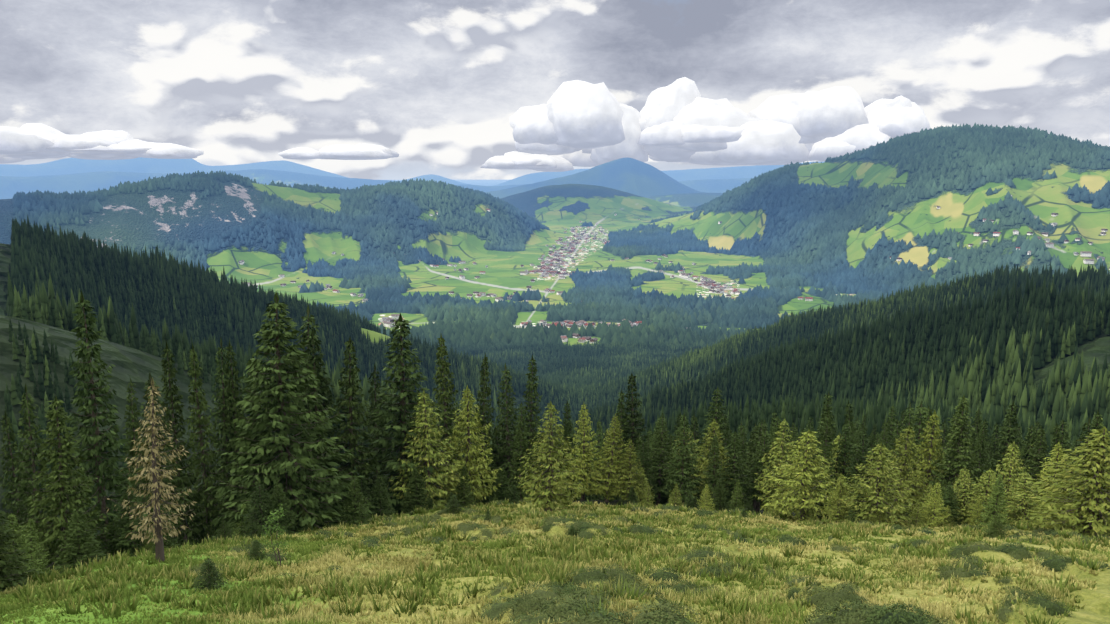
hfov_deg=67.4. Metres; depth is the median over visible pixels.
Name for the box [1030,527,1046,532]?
shrub
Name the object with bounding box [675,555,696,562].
shrub
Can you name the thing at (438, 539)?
shrub
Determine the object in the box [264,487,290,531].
sapling
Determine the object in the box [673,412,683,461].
forest tree
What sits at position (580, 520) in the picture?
shrub
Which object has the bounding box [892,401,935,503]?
forest tree
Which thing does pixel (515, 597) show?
shrub
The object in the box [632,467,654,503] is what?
sapling
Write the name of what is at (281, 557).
shrub
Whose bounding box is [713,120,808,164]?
cloud
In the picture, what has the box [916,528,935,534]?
shrub
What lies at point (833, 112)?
cloud
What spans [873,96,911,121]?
cloud
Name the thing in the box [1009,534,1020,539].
shrub
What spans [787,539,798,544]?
shrub
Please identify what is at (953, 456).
forest tree
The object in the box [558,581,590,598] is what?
shrub
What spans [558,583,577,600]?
shrub
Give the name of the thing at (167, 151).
cloud
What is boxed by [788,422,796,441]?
forest tree
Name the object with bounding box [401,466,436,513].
sapling
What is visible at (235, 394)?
tree
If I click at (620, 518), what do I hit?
shrub
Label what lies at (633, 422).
tree
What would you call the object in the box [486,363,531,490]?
tree
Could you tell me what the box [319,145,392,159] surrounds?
cloud
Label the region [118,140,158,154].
cloud
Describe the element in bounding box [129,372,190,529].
tree
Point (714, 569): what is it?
shrub
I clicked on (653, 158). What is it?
cloud
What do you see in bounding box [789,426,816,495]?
forest tree
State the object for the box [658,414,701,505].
forest tree
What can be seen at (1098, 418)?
forest tree
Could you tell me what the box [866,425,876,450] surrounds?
forest tree
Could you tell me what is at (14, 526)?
sapling
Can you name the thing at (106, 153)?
cloud
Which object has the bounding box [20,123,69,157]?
cloud
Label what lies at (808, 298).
house
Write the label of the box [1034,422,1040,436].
forest tree
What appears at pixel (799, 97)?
cloud
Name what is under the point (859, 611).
shrub
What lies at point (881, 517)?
sapling
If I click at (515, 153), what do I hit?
cloud
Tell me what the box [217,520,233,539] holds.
sapling
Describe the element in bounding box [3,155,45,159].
cloud
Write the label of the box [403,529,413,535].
shrub
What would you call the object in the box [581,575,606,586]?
shrub
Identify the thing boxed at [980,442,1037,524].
tree
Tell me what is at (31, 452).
tree
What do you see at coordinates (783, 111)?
cloud
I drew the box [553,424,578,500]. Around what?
forest tree
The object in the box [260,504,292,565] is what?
rowan sapling
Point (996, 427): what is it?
forest tree
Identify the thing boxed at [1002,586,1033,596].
shrub
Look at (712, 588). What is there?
shrub
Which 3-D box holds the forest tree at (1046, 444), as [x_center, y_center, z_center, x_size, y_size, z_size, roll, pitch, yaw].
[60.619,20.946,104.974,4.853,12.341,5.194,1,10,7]
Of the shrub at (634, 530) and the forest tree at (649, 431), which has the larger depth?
the forest tree at (649, 431)
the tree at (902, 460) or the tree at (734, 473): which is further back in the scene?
the tree at (734, 473)
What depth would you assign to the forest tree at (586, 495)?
81.91 m
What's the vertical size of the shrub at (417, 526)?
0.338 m
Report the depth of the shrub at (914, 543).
31.69 m
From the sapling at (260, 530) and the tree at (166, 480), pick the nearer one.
the tree at (166, 480)
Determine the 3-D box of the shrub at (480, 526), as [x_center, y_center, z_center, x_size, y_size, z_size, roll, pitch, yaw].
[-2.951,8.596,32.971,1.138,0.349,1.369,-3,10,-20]
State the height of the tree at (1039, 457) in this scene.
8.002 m
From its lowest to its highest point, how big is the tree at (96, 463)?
13.509 m
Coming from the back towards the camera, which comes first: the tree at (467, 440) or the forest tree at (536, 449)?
the forest tree at (536, 449)
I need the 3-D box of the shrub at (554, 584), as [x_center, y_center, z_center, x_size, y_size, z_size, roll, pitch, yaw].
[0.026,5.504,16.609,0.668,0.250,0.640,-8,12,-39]
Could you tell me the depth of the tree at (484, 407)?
69.89 m
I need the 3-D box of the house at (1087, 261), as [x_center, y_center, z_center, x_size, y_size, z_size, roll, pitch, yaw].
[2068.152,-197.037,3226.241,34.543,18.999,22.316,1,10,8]
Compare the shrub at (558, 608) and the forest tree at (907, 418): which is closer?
the shrub at (558, 608)
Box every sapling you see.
[0,510,42,591]
[0,513,44,587]
[21,518,49,575]
[52,507,108,573]
[99,521,125,558]
[100,484,166,559]
[141,530,154,554]
[150,497,180,548]
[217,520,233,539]
[233,503,255,538]
[236,482,281,536]
[257,525,265,537]
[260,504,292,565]
[264,482,296,535]
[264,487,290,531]
[295,504,314,530]
[318,484,346,522]
[331,499,343,520]
[336,477,371,526]
[353,475,372,518]
[365,475,394,517]
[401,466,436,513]
[427,497,434,508]
[446,492,456,508]
[454,466,474,507]
[454,468,477,505]
[487,466,517,503]
[509,484,520,503]
[618,495,623,505]
[625,487,637,503]
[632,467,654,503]
[640,483,655,506]
[666,483,683,506]
[684,489,693,507]
[691,497,698,508]
[696,484,714,510]
[697,487,708,508]
[709,477,730,511]
[728,479,745,509]
[745,500,754,512]
[766,496,781,514]
[771,481,792,512]
[809,483,831,520]
[823,475,856,521]
[824,473,852,521]
[846,493,867,522]
[869,506,889,525]
[899,502,911,521]
[905,500,926,527]
[912,483,939,520]
[920,482,949,527]
[937,484,963,525]
[942,505,956,525]
[968,499,984,525]
[975,473,1009,526]
[1031,475,1068,525]
[1031,503,1050,527]
[1038,475,1082,528]
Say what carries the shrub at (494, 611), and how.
on the terrain at (630, 192)
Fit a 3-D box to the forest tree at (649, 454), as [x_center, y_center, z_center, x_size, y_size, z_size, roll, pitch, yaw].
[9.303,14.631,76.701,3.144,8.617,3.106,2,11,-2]
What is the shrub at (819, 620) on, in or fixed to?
on the terrain at (630, 192)
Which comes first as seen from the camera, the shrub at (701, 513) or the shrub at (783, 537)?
the shrub at (783, 537)
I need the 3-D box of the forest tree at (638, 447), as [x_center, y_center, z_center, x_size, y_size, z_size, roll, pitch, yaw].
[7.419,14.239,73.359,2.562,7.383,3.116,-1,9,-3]
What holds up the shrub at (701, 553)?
on the terrain at (630, 192)
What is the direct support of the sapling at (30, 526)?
on the terrain at (630, 192)
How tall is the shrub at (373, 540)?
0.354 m
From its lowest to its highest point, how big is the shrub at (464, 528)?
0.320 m
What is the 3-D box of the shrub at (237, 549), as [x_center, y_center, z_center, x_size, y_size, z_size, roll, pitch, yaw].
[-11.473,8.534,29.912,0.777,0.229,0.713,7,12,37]
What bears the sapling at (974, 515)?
on the terrain at (630, 192)
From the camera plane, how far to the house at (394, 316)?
2913.93 m
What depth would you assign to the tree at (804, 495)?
56.95 m
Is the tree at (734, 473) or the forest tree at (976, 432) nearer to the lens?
the tree at (734, 473)
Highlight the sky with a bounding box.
[0,0,1109,179]
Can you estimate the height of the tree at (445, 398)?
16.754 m
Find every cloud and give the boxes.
[0,126,53,154]
[0,157,24,163]
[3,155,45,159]
[8,153,50,157]
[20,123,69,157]
[41,134,115,152]
[64,144,151,151]
[68,145,136,155]
[68,154,137,159]
[81,130,133,143]
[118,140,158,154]
[136,143,203,158]
[278,147,322,158]
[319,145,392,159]
[356,144,398,157]
[480,156,520,168]
[504,151,530,156]
[509,104,557,144]
[510,154,549,166]
[515,141,581,154]
[519,155,556,169]
[536,156,573,171]
[547,80,626,148]
[562,150,597,166]
[582,149,591,153]
[590,104,647,164]
[637,121,684,146]
[639,114,645,130]
[640,101,655,128]
[643,77,700,161]
[649,156,685,161]
[667,103,760,151]
[679,97,733,113]
[681,124,746,142]
[686,151,733,164]
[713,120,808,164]
[748,100,801,135]
[758,93,825,143]
[796,86,868,137]
[804,143,814,160]
[807,137,855,160]
[835,123,890,152]
[864,98,930,138]
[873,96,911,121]
[876,107,929,137]
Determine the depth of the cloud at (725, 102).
30834.95 m
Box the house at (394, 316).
[391,314,399,318]
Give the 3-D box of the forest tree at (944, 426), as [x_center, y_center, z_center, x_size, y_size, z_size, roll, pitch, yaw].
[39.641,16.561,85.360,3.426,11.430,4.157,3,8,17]
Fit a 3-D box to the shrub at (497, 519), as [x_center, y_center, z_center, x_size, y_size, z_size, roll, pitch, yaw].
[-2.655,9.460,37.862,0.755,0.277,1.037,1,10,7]
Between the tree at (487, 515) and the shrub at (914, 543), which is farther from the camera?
the tree at (487, 515)
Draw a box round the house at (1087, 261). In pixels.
[1083,259,1093,263]
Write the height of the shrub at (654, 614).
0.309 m
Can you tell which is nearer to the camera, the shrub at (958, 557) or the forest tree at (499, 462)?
the shrub at (958, 557)
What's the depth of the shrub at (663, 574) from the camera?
19.30 m
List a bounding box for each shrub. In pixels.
[188,564,209,573]
[228,546,248,552]
[266,551,292,561]
[273,573,299,576]
[328,565,342,570]
[338,531,356,536]
[358,536,383,543]
[361,541,380,547]
[383,521,401,526]
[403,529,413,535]
[411,523,437,529]
[416,516,440,523]
[421,536,433,541]
[432,536,449,543]
[435,508,447,514]
[456,522,475,536]
[464,508,476,514]
[470,524,488,528]
[477,596,513,622]
[478,528,497,537]
[486,581,509,597]
[490,516,502,523]
[496,528,522,535]
[500,597,554,617]
[501,592,533,612]
[504,609,554,623]
[508,593,555,619]
[513,598,554,615]
[523,582,567,601]
[538,592,584,620]
[540,596,610,620]
[541,581,565,593]
[542,515,563,523]
[542,523,557,532]
[544,615,597,623]
[552,516,572,522]
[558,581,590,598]
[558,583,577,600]
[561,565,617,588]
[561,585,614,605]
[562,601,615,615]
[563,522,581,534]
[572,521,595,527]
[575,529,603,539]
[575,602,632,623]
[576,519,591,524]
[576,524,592,534]
[577,614,619,623]
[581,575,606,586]
[584,512,597,517]
[591,523,611,533]
[597,563,626,577]
[597,578,615,587]
[600,586,618,598]
[604,581,659,599]
[608,567,647,587]
[611,516,630,521]
[616,600,702,623]
[617,577,637,586]
[627,526,641,534]
[631,523,657,534]
[635,606,677,623]
[636,605,697,623]
[643,567,682,582]
[655,591,668,602]
[655,598,677,606]
[656,582,673,590]
[669,579,694,593]
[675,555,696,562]
[683,550,728,560]
[687,546,712,565]
[691,565,725,577]
[691,584,711,594]
[695,511,709,516]
[695,524,710,530]
[698,562,729,567]
[702,585,718,592]
[707,563,734,572]
[731,533,752,543]
[757,538,771,543]
[764,566,774,576]
[775,534,806,543]
[783,575,816,585]
[786,587,801,599]
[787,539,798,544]
[789,537,807,545]
[795,586,853,612]
[801,581,822,591]
[803,588,846,599]
[803,604,838,623]
[818,599,888,623]
[830,544,851,552]
[832,583,862,600]
[833,602,885,623]
[834,581,861,594]
[837,611,881,623]
[839,604,899,622]
[845,595,869,608]
[851,602,942,623]
[854,519,875,524]
[862,601,926,623]
[887,542,906,549]
[890,524,908,532]
[907,539,928,547]
[914,539,927,546]
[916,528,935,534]
[923,614,953,623]
[936,565,973,580]
[937,565,966,580]
[948,543,972,556]
[950,553,970,560]
[950,559,985,569]
[959,555,986,567]
[960,540,993,553]
[963,569,991,576]
[979,515,1007,538]
[987,545,1001,551]
[994,542,1032,556]
[995,602,1021,623]
[996,576,1012,585]
[999,594,1027,607]
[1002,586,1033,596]
[1003,547,1029,560]
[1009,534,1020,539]
[1010,547,1033,559]
[1021,593,1067,613]
[1023,589,1071,616]
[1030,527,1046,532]
[1034,548,1058,558]
[1034,554,1072,573]
[1042,529,1057,534]
[1051,531,1060,536]
[1056,557,1081,563]
[1063,532,1080,536]
[1079,537,1096,544]
[1097,561,1109,569]
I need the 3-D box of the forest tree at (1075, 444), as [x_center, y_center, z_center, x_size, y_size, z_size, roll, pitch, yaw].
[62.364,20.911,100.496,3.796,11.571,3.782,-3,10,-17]
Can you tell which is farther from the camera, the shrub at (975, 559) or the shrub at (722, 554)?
the shrub at (975, 559)
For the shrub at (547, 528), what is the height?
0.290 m
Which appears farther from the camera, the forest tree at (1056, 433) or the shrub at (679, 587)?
the forest tree at (1056, 433)
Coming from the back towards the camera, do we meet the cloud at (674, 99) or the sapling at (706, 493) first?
the cloud at (674, 99)
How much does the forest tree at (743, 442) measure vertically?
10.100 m
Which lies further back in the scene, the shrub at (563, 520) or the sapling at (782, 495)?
the sapling at (782, 495)
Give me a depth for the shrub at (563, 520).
35.38 m
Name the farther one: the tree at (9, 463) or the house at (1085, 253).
the house at (1085, 253)
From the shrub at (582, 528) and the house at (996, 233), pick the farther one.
the house at (996, 233)
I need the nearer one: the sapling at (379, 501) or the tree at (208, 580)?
the tree at (208, 580)
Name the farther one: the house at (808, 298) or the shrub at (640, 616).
the house at (808, 298)
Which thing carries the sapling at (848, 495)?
on the terrain at (630, 192)
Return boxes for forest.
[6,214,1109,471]
[10,122,1109,347]
[14,219,1109,436]
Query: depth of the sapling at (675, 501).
63.85 m
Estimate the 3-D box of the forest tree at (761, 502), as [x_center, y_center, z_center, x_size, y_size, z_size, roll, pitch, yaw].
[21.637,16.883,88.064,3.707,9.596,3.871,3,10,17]
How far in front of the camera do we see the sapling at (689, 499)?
60.24 m
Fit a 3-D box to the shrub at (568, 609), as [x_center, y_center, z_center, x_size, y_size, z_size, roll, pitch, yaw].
[0.267,4.593,12.821,1.240,0.356,1.255,-9,13,-43]
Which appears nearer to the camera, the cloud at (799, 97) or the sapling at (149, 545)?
the sapling at (149, 545)
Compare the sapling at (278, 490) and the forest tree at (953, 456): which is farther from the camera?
the forest tree at (953, 456)
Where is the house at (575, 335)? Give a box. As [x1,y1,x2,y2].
[572,333,579,337]
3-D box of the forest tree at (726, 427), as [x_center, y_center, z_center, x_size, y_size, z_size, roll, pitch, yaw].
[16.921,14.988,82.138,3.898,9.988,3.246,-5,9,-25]
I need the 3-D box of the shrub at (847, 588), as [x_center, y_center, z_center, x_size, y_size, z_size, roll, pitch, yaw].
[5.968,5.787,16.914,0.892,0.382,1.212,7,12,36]
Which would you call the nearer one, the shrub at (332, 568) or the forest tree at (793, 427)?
the shrub at (332, 568)
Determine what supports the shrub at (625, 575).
on the terrain at (630, 192)
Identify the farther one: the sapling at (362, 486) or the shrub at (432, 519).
the sapling at (362, 486)
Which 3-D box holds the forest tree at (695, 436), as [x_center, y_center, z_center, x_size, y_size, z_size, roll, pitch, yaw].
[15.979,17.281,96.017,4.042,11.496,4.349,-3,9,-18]
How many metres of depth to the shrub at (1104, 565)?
24.94 m
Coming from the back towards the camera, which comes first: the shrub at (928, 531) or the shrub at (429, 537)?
the shrub at (928, 531)
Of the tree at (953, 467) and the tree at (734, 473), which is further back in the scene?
the tree at (734, 473)
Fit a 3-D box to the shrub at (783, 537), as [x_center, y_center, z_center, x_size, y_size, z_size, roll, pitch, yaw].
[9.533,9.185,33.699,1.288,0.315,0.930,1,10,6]
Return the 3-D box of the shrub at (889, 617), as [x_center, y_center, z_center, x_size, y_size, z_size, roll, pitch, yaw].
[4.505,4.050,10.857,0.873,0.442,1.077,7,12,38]
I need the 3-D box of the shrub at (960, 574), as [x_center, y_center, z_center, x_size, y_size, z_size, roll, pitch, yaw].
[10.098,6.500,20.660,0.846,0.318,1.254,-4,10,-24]
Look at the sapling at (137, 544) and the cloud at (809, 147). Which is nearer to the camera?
the sapling at (137, 544)
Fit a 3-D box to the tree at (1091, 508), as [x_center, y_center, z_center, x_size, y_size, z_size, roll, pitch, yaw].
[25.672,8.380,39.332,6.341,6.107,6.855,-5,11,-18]
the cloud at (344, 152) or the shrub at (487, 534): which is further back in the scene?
the cloud at (344, 152)
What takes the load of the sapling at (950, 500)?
on the terrain at (630, 192)
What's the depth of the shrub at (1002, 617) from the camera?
14.91 m
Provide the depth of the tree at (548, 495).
51.12 m
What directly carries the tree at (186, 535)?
on the terrain at (630, 192)
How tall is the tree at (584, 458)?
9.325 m
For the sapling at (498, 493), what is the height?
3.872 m
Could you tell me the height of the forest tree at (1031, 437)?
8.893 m
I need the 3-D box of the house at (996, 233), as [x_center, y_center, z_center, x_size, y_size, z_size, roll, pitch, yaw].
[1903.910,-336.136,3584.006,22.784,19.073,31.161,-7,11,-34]
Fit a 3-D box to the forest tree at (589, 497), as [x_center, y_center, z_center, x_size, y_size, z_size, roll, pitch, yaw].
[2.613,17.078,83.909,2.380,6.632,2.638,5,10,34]
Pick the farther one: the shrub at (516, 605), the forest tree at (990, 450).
the forest tree at (990, 450)
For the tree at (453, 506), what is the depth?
51.66 m
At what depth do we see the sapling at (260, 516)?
44.32 m
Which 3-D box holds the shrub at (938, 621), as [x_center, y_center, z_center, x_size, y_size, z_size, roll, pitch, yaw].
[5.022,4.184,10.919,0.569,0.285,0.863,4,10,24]
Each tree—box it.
[0,411,49,564]
[12,383,58,557]
[21,395,112,573]
[65,291,152,557]
[101,377,196,562]
[117,377,152,546]
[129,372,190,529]
[157,340,212,546]
[184,343,228,543]
[192,558,228,590]
[203,338,240,520]
[205,292,372,538]
[217,340,253,537]
[224,355,275,527]
[244,540,267,561]
[280,305,345,509]
[290,328,354,523]
[320,337,379,513]
[358,313,448,515]
[359,364,398,497]
[387,390,465,506]
[431,335,476,505]
[436,386,502,505]
[444,494,461,514]
[471,353,498,505]
[482,428,507,503]
[483,511,490,520]
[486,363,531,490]
[506,401,534,501]
[510,354,546,501]
[514,401,587,511]
[526,423,545,496]
[553,401,579,500]
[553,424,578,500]
[563,403,601,499]
[567,525,576,535]
[576,450,591,499]
[577,453,590,499]
[585,443,593,499]
[589,414,627,501]
[591,420,605,499]
[592,457,603,500]
[599,426,625,500]
[601,430,610,457]
[603,390,629,501]
[611,439,646,500]
[612,373,655,493]
[626,434,645,478]
[634,441,660,504]
[646,412,675,504]
[647,429,651,445]
[648,429,665,494]
[652,437,667,504]
[655,435,677,503]
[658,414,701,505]
[669,428,704,504]
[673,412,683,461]
[678,450,694,506]
[684,414,702,466]
[686,419,738,499]
[693,387,745,503]
[700,434,730,510]
[721,416,737,489]
[721,431,754,508]
[736,422,747,475]
[737,427,747,496]
[738,420,774,508]
[738,509,748,517]
[742,423,757,477]
[743,419,767,507]
[743,427,773,511]
[744,436,770,507]
[752,419,800,513]
[761,430,845,522]
[767,416,785,464]
[768,411,776,462]
[768,444,787,502]
[787,427,797,462]
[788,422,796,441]
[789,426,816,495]
[790,435,801,494]
[805,418,814,459]
[807,392,838,497]
[809,410,835,511]
[827,432,861,509]
[829,421,859,518]
[838,400,858,481]
[840,443,925,525]
[846,439,869,516]
[854,416,860,434]
[855,444,882,511]
[858,428,868,464]
[864,432,875,514]
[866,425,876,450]
[867,425,929,515]
[875,433,879,446]
[876,419,889,477]
[877,421,895,465]
[888,406,899,468]
[891,403,921,509]
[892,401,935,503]
[894,418,901,450]
[895,410,905,437]
[901,410,947,521]
[919,396,984,519]
[921,405,940,482]
[935,421,948,478]
[941,416,971,498]
[941,428,975,487]
[945,467,987,524]
[956,468,1008,522]
[970,421,988,492]
[971,408,982,452]
[974,419,992,452]
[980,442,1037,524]
[981,401,1020,500]
[982,452,990,487]
[987,443,996,479]
[988,423,1000,455]
[1002,472,1042,524]
[1011,425,1039,523]
[1015,426,1023,458]
[1017,426,1109,537]
[1017,428,1049,510]
[1020,442,1072,519]
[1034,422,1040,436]
[1036,435,1049,462]
[1044,420,1073,470]
[1049,424,1064,476]
[1060,418,1103,494]
[1064,460,1085,511]
[1071,441,1078,473]
[1090,411,1104,471]
[1095,417,1109,451]
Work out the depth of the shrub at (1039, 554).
26.75 m
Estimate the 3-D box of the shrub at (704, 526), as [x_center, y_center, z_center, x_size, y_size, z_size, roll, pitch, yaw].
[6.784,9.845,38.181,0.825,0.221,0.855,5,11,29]
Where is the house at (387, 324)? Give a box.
[383,321,393,327]
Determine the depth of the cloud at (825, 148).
29164.40 m
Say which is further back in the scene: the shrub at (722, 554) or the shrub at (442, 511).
the shrub at (442, 511)
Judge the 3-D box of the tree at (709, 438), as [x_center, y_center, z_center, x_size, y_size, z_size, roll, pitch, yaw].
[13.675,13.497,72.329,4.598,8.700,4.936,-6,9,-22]
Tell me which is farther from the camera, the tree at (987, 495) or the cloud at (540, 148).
the cloud at (540, 148)
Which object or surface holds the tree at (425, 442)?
on the terrain at (630, 192)
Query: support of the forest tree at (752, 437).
on the terrain at (630, 192)
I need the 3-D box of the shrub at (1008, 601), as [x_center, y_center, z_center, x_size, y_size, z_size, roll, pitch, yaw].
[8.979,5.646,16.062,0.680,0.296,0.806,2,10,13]
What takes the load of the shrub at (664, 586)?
on the terrain at (630, 192)
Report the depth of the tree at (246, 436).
50.82 m
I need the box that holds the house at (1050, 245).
[1045,243,1053,247]
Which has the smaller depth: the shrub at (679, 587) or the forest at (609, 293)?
the shrub at (679, 587)
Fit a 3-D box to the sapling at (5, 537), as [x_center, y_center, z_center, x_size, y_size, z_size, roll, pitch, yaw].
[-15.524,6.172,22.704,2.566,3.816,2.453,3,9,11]
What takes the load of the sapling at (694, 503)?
on the terrain at (630, 192)
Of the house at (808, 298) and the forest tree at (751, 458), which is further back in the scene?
the house at (808, 298)
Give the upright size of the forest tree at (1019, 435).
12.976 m
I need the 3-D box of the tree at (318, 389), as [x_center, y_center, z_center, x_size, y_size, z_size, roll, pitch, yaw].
[-16.076,8.964,56.365,5.632,16.049,5.857,3,10,15]
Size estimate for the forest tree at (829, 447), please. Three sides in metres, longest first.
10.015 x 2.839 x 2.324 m
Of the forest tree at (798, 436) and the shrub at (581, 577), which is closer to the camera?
the shrub at (581, 577)
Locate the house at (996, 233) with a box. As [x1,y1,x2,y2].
[993,232,1000,235]
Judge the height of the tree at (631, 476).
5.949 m
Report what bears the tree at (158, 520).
on the terrain at (630, 192)
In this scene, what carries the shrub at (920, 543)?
on the terrain at (630, 192)
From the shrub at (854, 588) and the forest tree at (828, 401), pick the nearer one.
the shrub at (854, 588)
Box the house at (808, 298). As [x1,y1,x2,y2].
[805,297,812,300]
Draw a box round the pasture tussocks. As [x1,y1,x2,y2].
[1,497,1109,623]
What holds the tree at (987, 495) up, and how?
on the terrain at (630, 192)
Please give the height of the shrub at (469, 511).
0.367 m
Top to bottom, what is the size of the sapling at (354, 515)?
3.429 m
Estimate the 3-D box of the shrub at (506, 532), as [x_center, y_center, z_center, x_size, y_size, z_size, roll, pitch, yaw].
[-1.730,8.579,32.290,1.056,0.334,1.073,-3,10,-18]
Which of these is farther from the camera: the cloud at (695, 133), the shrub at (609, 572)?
the cloud at (695, 133)
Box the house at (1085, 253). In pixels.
[1080,251,1091,256]
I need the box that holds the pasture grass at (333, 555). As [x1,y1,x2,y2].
[0,501,1109,623]
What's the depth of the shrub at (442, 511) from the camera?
52.05 m
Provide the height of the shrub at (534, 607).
0.364 m
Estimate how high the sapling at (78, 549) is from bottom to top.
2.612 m
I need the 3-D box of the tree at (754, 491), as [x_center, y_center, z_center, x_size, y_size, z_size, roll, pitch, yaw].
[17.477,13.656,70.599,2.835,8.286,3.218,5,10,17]
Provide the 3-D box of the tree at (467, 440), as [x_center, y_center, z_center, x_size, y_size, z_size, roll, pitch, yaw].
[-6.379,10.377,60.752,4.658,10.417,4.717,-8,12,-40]
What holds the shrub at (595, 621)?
on the terrain at (630, 192)
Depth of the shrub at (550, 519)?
35.56 m
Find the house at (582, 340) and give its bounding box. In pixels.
[578,337,585,342]
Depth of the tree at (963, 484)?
52.94 m
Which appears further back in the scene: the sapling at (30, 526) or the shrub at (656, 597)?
the sapling at (30, 526)
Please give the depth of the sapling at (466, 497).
58.35 m
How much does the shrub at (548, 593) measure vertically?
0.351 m
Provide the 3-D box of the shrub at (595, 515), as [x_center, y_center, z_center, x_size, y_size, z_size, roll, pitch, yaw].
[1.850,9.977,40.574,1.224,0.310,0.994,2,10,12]
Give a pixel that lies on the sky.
(438, 84)
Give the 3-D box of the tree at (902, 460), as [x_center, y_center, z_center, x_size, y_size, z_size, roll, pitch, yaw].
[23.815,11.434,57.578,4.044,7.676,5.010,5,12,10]
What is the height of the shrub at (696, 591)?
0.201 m
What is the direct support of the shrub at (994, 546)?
on the terrain at (630, 192)
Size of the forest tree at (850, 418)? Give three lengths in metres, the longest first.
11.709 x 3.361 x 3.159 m
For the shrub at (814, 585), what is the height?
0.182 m
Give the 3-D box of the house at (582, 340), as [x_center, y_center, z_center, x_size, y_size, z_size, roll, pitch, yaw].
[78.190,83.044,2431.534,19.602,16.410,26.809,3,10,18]
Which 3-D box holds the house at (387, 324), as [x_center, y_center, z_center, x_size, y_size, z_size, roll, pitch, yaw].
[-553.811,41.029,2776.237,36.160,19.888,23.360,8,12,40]
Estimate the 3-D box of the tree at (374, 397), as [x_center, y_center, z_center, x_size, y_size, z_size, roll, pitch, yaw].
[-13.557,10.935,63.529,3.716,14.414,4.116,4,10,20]
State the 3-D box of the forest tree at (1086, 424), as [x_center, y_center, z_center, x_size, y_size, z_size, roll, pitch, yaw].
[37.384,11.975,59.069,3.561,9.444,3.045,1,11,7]
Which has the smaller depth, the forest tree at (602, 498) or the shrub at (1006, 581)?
the shrub at (1006, 581)
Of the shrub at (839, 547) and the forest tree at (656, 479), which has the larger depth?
the forest tree at (656, 479)
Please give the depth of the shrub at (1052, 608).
15.35 m
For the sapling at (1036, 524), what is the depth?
47.05 m
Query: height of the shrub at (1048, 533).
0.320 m
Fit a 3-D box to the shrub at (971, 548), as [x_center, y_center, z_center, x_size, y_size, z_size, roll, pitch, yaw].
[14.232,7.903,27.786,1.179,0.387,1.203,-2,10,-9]
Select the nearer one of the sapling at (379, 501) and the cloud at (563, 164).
the sapling at (379, 501)
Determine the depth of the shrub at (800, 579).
18.78 m
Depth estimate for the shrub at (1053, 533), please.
38.02 m
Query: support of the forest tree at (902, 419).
on the terrain at (630, 192)
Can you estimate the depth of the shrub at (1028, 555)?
26.89 m
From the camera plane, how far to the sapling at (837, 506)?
54.17 m
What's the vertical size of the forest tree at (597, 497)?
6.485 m
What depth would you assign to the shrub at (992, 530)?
39.17 m
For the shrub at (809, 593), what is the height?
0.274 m
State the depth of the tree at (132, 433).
42.08 m
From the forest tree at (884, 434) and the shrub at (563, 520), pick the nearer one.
the shrub at (563, 520)
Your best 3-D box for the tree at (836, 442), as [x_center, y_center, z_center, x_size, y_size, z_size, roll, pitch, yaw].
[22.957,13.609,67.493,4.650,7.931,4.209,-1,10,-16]
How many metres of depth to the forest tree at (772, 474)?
85.25 m
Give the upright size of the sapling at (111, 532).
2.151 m
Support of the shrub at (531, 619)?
on the terrain at (630, 192)
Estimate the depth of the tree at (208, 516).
51.69 m
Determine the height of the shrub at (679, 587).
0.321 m
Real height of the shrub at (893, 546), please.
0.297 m
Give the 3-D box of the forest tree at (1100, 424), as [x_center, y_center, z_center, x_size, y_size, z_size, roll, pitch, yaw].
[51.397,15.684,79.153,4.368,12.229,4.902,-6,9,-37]
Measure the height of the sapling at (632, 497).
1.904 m
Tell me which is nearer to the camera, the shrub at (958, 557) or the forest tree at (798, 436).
the shrub at (958, 557)
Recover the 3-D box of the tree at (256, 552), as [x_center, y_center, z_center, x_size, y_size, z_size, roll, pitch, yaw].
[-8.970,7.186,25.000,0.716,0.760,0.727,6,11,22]
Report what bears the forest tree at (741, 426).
on the terrain at (630, 192)
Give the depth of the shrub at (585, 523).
33.08 m
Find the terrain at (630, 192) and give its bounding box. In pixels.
[0,134,1109,623]
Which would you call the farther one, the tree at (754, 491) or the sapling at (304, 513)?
the tree at (754, 491)

